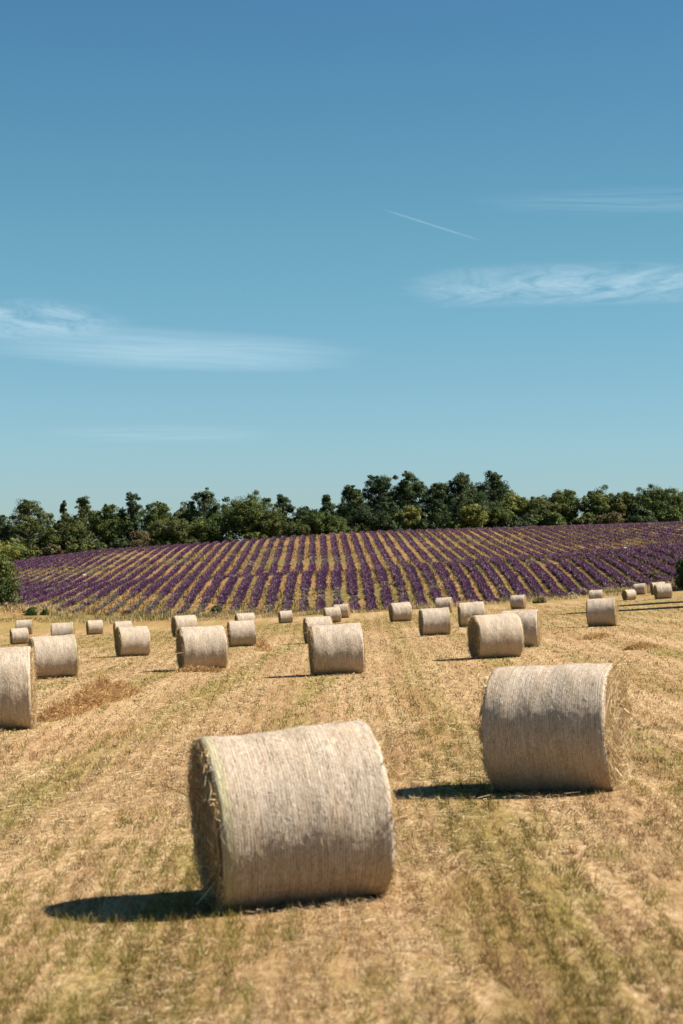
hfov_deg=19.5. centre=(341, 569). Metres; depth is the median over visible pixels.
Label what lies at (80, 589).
lavender row
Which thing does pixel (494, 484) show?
pine tree
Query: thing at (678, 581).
shrub
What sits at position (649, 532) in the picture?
lavender row
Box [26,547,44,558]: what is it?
shrub
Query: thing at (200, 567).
lavender row
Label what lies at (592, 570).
lavender row
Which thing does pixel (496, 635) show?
hay bale
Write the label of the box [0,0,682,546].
sky
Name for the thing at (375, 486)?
pine tree
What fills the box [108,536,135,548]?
shrub
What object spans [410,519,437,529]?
shrub
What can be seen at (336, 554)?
lavender row
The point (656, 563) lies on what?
lavender row
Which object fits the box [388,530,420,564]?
lavender row
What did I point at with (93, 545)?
shrub
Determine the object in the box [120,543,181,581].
lavender row
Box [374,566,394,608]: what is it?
lavender row
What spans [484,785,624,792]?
hay heap
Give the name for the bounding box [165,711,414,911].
hay bale
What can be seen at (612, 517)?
shrub
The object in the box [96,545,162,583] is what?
lavender row
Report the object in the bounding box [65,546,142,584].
lavender row
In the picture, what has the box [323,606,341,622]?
hay bale
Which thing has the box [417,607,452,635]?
hay bale
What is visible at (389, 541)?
lavender row
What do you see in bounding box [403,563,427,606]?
lavender row
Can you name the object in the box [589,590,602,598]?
hay bale
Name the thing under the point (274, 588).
lavender row
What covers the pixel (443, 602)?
hay bale
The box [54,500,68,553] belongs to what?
spruce tree
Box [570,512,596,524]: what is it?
shrub
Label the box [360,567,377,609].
lavender row
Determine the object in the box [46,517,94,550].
broadleaf tree
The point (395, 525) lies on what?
shrub
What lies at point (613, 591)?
dry grass
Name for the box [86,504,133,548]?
broadleaf tree
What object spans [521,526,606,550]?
lavender row
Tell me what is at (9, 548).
broadleaf tree
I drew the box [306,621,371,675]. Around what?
hay bale
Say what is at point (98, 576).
lavender row
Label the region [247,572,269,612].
lavender row
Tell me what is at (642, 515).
shrub
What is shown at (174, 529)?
broadleaf tree
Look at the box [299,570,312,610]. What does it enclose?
lavender row
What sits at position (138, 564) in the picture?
lavender row
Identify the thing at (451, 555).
lavender row
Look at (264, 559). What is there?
lavender row
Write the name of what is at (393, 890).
hay heap
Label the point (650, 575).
dry weed
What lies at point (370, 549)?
lavender row
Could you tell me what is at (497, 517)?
broadleaf tree
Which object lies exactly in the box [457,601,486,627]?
hay bale
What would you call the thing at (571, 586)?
lavender row
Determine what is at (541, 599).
dry weed
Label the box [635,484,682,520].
broadleaf tree
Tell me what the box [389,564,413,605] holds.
lavender row
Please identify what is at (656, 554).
lavender row
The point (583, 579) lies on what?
lavender row
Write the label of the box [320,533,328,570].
lavender row
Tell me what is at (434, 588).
lavender row
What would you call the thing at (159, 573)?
lavender row
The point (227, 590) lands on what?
lavender row
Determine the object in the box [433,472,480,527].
pine tree
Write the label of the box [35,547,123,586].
lavender row
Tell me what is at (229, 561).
lavender row
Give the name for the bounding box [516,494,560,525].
broadleaf tree
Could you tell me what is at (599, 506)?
broadleaf tree
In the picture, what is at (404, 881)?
loose straw
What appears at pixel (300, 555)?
lavender row
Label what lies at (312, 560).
lavender row
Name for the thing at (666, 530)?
lavender row
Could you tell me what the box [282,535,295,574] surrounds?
lavender row
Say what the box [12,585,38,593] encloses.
lavender row
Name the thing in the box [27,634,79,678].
hay bale
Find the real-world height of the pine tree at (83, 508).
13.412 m
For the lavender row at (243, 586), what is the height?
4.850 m
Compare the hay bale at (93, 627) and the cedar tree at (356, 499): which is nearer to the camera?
the hay bale at (93, 627)
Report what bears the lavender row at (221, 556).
on the ground at (492, 995)
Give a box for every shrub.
[8,548,31,561]
[22,606,37,615]
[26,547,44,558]
[37,543,63,556]
[40,608,49,614]
[63,540,90,553]
[77,539,107,550]
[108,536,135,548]
[148,537,176,545]
[175,535,202,544]
[210,605,222,611]
[216,534,236,542]
[244,531,269,540]
[327,524,353,533]
[352,523,379,532]
[383,520,406,531]
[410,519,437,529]
[441,517,467,528]
[508,513,538,526]
[537,511,568,525]
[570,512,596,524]
[594,511,627,524]
[631,507,657,522]
[655,505,682,521]
[673,558,682,589]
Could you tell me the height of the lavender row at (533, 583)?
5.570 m
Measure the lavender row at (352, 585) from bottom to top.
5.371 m
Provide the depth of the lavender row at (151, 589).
264.85 m
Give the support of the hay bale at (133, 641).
on the ground at (492, 995)
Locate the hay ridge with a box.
[36,672,143,721]
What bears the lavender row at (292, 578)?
on the ground at (492, 995)
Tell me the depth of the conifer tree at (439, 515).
447.71 m
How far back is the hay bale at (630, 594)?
202.63 m
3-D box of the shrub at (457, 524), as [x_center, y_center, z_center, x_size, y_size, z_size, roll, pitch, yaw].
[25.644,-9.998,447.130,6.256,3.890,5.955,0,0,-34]
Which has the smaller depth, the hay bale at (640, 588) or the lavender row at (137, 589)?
the hay bale at (640, 588)
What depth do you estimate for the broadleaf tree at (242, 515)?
448.57 m
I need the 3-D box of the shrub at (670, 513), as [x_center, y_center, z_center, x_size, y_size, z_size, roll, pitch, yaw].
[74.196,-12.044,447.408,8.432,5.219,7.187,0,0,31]
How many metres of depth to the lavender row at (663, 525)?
404.46 m
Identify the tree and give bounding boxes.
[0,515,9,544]
[0,537,30,560]
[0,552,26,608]
[3,498,54,549]
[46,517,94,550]
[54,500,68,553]
[72,495,94,540]
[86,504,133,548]
[119,492,145,540]
[129,530,157,547]
[140,501,172,533]
[143,516,195,543]
[173,507,191,524]
[182,514,233,542]
[184,487,220,521]
[211,489,281,540]
[251,510,290,537]
[272,494,297,535]
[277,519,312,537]
[292,508,317,522]
[297,510,348,534]
[318,494,336,533]
[332,488,370,525]
[335,484,359,532]
[351,495,400,529]
[360,474,404,530]
[382,470,434,518]
[394,505,421,529]
[418,482,458,520]
[426,499,451,528]
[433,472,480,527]
[445,488,506,527]
[458,502,491,527]
[474,470,510,527]
[485,507,514,527]
[498,492,529,526]
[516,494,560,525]
[548,489,580,524]
[578,484,616,516]
[603,491,642,522]
[627,492,648,516]
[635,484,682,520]
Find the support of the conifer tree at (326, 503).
on the ground at (492, 995)
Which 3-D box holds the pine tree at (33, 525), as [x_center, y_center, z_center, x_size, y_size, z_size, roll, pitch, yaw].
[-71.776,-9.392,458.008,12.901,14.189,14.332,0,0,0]
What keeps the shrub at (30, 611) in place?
on the ground at (492, 995)
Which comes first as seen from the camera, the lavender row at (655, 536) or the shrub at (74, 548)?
the lavender row at (655, 536)
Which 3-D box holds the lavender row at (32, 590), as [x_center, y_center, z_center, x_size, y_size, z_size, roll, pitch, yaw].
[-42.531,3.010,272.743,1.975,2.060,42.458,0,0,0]
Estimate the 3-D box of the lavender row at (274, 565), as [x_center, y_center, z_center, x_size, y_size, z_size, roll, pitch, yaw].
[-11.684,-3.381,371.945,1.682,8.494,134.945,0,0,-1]
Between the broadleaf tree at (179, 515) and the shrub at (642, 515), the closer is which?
the shrub at (642, 515)
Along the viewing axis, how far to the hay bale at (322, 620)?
98.61 m
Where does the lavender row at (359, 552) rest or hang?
on the ground at (492, 995)
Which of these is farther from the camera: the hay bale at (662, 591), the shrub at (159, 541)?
the shrub at (159, 541)
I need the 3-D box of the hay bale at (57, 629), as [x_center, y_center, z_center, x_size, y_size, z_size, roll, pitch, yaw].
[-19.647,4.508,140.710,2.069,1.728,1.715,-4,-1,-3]
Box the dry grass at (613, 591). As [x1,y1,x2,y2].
[0,579,682,623]
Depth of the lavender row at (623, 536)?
366.12 m
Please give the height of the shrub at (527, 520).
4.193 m
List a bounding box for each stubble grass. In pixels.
[0,597,682,737]
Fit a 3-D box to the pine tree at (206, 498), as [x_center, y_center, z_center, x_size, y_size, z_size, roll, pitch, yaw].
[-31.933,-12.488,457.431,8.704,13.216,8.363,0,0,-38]
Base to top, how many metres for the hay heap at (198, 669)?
0.522 m
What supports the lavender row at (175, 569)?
on the ground at (492, 995)
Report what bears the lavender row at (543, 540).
on the ground at (492, 995)
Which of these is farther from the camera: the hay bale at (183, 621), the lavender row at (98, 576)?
the lavender row at (98, 576)
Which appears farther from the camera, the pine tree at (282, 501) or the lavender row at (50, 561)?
the pine tree at (282, 501)
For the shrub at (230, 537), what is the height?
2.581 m
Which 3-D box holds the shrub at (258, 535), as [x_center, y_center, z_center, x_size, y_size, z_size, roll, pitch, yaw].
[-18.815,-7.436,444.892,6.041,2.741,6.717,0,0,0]
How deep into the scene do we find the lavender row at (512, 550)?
360.12 m
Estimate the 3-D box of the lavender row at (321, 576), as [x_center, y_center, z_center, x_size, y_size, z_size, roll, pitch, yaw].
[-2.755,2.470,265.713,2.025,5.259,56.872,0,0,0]
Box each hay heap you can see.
[170,664,228,672]
[205,885,399,910]
[252,638,277,651]
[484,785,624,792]
[578,631,613,639]
[618,640,666,649]
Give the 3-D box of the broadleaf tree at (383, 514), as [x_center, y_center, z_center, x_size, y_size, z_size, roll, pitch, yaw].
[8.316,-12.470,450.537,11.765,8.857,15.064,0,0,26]
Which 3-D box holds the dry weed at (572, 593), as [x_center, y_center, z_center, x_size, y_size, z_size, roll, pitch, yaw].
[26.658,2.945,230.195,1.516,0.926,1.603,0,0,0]
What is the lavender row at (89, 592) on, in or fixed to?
on the ground at (492, 995)
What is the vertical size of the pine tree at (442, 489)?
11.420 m
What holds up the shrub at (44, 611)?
on the ground at (492, 995)
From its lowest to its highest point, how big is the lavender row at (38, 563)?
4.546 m
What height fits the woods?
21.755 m
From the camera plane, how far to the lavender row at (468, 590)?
261.01 m
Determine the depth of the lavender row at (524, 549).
354.99 m
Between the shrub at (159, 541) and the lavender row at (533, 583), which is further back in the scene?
the shrub at (159, 541)
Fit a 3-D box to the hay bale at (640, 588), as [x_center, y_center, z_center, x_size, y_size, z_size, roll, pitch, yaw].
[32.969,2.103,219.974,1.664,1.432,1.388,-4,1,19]
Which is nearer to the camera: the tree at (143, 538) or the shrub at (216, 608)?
the shrub at (216, 608)
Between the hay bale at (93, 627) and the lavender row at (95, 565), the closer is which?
the hay bale at (93, 627)
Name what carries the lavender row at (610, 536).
on the ground at (492, 995)
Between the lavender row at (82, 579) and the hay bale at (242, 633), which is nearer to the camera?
the hay bale at (242, 633)
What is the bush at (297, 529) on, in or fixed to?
on the ground at (492, 995)
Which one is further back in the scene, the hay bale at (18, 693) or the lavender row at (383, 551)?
the lavender row at (383, 551)
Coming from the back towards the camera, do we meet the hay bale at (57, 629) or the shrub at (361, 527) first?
the shrub at (361, 527)
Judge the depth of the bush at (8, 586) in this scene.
237.27 m
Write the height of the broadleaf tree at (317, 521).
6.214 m
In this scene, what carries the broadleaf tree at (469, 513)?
on the ground at (492, 995)
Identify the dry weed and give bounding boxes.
[532,596,546,602]
[566,591,576,596]
[648,571,660,577]
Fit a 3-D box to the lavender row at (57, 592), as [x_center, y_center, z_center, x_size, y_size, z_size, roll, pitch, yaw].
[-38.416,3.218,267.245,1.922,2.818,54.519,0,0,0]
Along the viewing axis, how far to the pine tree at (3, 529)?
461.58 m
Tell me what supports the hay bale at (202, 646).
on the ground at (492, 995)
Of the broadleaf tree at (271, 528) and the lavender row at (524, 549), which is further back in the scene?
the broadleaf tree at (271, 528)
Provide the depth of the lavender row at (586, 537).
365.25 m
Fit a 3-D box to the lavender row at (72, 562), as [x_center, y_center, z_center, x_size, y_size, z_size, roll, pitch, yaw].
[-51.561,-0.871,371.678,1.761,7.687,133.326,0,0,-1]
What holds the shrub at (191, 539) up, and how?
on the ground at (492, 995)
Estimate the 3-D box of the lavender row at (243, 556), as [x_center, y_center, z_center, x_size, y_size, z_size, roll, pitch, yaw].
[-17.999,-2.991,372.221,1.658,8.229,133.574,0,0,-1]
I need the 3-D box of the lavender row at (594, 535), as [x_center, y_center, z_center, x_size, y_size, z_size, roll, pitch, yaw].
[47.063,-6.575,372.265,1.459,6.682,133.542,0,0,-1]
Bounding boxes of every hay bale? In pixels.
[0,646,46,729]
[7,627,28,644]
[15,619,33,633]
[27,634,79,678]
[50,622,76,635]
[86,620,103,634]
[112,626,151,656]
[113,621,132,634]
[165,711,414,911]
[168,625,229,668]
[170,615,200,636]
[225,620,258,646]
[234,612,257,626]
[277,610,292,622]
[300,615,332,643]
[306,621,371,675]
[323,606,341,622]
[334,603,349,617]
[388,602,413,621]
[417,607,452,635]
[434,597,453,612]
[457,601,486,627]
[465,652,644,791]
[466,609,524,658]
[500,609,546,647]
[509,594,528,608]
[585,597,619,626]
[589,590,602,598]
[622,589,636,599]
[633,583,646,594]
[650,582,665,594]
[653,583,672,598]
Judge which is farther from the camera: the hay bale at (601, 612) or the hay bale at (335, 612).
the hay bale at (335, 612)
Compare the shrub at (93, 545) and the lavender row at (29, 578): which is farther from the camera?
the shrub at (93, 545)
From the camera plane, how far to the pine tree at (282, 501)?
459.46 m
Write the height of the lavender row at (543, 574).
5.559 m
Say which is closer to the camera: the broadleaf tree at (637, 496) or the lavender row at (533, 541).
the lavender row at (533, 541)
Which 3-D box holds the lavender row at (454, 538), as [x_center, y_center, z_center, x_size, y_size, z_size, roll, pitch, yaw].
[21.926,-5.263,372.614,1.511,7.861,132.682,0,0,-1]
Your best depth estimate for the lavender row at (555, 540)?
360.33 m
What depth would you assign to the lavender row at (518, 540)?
362.03 m
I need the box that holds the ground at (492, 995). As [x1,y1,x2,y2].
[0,525,682,1023]
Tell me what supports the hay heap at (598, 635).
on the ground at (492, 995)
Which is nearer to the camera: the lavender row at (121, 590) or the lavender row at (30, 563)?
the lavender row at (121, 590)
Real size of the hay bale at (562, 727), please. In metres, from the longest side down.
1.893 x 1.668 x 1.617 m
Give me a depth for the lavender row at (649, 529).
384.81 m
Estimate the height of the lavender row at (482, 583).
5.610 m
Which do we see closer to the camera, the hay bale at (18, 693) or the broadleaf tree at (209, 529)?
the hay bale at (18, 693)
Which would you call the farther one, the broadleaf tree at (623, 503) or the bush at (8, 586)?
the broadleaf tree at (623, 503)
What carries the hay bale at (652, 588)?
on the ground at (492, 995)
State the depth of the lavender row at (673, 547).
283.20 m
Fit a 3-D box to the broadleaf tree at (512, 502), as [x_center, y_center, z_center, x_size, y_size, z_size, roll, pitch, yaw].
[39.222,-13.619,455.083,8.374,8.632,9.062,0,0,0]
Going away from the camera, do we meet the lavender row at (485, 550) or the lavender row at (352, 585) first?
the lavender row at (352, 585)
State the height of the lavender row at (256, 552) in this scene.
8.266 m
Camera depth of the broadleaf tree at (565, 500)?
454.51 m
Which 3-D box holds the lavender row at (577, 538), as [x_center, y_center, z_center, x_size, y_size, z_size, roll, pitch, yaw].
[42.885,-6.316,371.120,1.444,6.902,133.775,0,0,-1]
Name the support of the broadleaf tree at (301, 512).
on the ground at (492, 995)
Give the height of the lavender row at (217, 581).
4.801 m
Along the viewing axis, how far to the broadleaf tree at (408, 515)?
445.53 m
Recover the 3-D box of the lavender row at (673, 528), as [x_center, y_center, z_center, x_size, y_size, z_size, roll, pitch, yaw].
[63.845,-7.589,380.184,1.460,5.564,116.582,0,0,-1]
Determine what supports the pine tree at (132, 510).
on the ground at (492, 995)
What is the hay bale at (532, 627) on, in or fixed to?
on the ground at (492, 995)
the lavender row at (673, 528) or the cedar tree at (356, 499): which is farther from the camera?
the cedar tree at (356, 499)
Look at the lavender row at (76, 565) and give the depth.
367.32 m
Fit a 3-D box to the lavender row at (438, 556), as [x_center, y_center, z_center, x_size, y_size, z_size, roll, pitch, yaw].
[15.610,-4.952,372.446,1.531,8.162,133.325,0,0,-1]
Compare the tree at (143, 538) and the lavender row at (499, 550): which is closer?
the lavender row at (499, 550)
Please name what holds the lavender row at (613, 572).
on the ground at (492, 995)
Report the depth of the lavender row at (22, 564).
408.79 m
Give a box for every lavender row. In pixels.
[5,584,55,601]
[5,584,68,606]
[11,552,73,577]
[11,554,62,574]
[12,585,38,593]
[13,554,55,571]
[14,551,83,581]
[14,556,46,567]
[15,557,37,563]
[17,550,94,584]
[19,549,104,586]
[21,582,83,606]
[23,548,113,587]
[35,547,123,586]
[39,581,96,609]
[52,547,132,585]
[57,581,111,610]
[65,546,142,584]
[70,580,124,611]
[80,545,152,584]
[91,579,138,612]
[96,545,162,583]
[105,578,155,614]
[109,544,171,581]
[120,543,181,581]
[124,578,168,613]
[133,543,190,580]
[141,576,183,614]
[149,542,200,579]
[158,576,196,613]
[159,541,209,578]
[174,541,219,577]
[176,576,211,613]
[186,540,228,577]
[197,575,226,613]
[199,539,238,577]
[211,573,241,613]
[212,539,249,576]
[227,538,258,576]
[230,573,253,613]
[241,537,267,576]
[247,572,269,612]
[255,536,276,575]
[265,571,283,611]
[268,535,287,575]
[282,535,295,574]
[282,571,298,610]
[295,535,305,572]
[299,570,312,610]
[308,534,315,572]
[315,569,327,609]
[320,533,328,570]
[330,532,343,571]
[330,569,343,605]
[339,531,356,570]
[345,568,361,610]
[349,531,369,568]
[359,531,382,566]
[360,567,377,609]
[369,531,394,566]
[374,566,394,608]
[378,530,406,565]
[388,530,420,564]
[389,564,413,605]
[397,529,433,564]
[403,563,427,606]
[406,529,447,563]
[416,529,461,562]
[418,562,442,601]
[426,529,474,561]
[432,561,462,603]
[435,528,489,559]
[445,528,503,558]
[445,560,484,601]
[455,528,517,557]
[460,559,500,601]
[465,527,530,555]
[474,558,512,599]
[475,527,546,555]
[484,527,558,554]
[489,557,534,597]
[493,527,573,553]
[502,527,587,552]
[504,556,552,596]
[512,526,599,551]
[518,555,567,596]
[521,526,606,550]
[531,525,624,549]
[533,554,587,594]
[542,525,634,548]
[547,553,607,589]
[549,525,649,547]
[560,525,661,545]
[561,552,623,588]
[572,524,674,544]
[575,551,639,586]
[579,524,681,543]
[589,524,682,541]
[589,550,657,584]
[601,523,682,538]
[603,549,673,582]
[611,523,682,535]
[617,523,682,533]
[617,548,677,576]
[631,546,677,565]
[632,523,682,531]
[638,522,682,528]
[646,522,682,526]
[647,545,682,558]
[662,544,682,552]
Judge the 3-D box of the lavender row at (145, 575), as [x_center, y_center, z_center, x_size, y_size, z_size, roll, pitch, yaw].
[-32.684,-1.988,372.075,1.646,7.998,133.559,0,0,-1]
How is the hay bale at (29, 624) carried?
on the ground at (492, 995)
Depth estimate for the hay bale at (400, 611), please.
152.24 m
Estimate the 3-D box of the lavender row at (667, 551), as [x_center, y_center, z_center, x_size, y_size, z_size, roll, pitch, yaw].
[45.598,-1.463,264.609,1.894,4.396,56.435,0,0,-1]
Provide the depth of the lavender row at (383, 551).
360.32 m
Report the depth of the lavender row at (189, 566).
355.24 m
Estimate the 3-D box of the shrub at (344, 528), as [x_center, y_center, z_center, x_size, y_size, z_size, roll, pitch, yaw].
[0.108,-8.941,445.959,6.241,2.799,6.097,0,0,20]
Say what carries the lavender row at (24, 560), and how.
on the ground at (492, 995)
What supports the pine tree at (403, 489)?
on the ground at (492, 995)
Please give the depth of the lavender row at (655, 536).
364.24 m
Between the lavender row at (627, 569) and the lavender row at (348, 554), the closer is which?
the lavender row at (627, 569)
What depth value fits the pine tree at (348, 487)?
465.17 m
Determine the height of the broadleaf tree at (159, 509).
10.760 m
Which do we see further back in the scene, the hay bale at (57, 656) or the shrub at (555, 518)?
the shrub at (555, 518)
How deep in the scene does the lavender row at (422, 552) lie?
361.02 m
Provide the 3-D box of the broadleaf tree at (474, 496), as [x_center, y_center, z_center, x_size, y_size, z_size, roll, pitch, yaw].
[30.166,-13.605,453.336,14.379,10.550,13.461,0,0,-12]
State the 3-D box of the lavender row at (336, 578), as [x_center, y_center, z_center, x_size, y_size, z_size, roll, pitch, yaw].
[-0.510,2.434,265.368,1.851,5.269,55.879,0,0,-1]
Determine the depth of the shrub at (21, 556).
443.32 m
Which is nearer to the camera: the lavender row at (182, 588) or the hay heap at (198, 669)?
the hay heap at (198, 669)
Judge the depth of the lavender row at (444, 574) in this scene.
262.40 m
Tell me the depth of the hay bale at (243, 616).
160.25 m
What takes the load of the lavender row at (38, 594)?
on the ground at (492, 995)
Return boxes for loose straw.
[0,615,682,1023]
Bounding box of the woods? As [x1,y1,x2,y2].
[0,482,656,547]
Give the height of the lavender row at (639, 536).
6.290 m
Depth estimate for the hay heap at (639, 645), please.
64.33 m
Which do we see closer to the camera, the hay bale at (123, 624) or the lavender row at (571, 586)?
the hay bale at (123, 624)
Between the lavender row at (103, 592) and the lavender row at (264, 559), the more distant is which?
the lavender row at (264, 559)
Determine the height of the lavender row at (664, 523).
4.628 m
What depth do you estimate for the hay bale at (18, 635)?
156.26 m
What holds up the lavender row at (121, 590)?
on the ground at (492, 995)
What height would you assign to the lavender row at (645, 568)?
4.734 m
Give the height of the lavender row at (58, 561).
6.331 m
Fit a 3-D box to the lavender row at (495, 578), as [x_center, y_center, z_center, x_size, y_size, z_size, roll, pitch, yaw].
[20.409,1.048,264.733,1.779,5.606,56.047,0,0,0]
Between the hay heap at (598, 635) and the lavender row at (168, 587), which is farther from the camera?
the lavender row at (168, 587)
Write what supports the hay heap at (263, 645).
on the ground at (492, 995)
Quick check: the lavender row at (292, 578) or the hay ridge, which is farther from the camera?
the lavender row at (292, 578)
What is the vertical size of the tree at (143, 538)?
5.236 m
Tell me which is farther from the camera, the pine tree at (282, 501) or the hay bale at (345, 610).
the pine tree at (282, 501)
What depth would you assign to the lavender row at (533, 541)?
360.50 m
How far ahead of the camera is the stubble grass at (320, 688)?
52.66 m
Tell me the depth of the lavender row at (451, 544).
360.49 m
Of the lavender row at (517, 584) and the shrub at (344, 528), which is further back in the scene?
the shrub at (344, 528)
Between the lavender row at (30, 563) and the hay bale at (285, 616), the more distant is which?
the lavender row at (30, 563)
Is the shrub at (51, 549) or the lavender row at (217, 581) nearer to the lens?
the lavender row at (217, 581)
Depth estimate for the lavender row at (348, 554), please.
356.67 m
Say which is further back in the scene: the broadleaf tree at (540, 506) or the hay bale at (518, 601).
the broadleaf tree at (540, 506)
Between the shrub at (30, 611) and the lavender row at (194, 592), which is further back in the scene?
the lavender row at (194, 592)

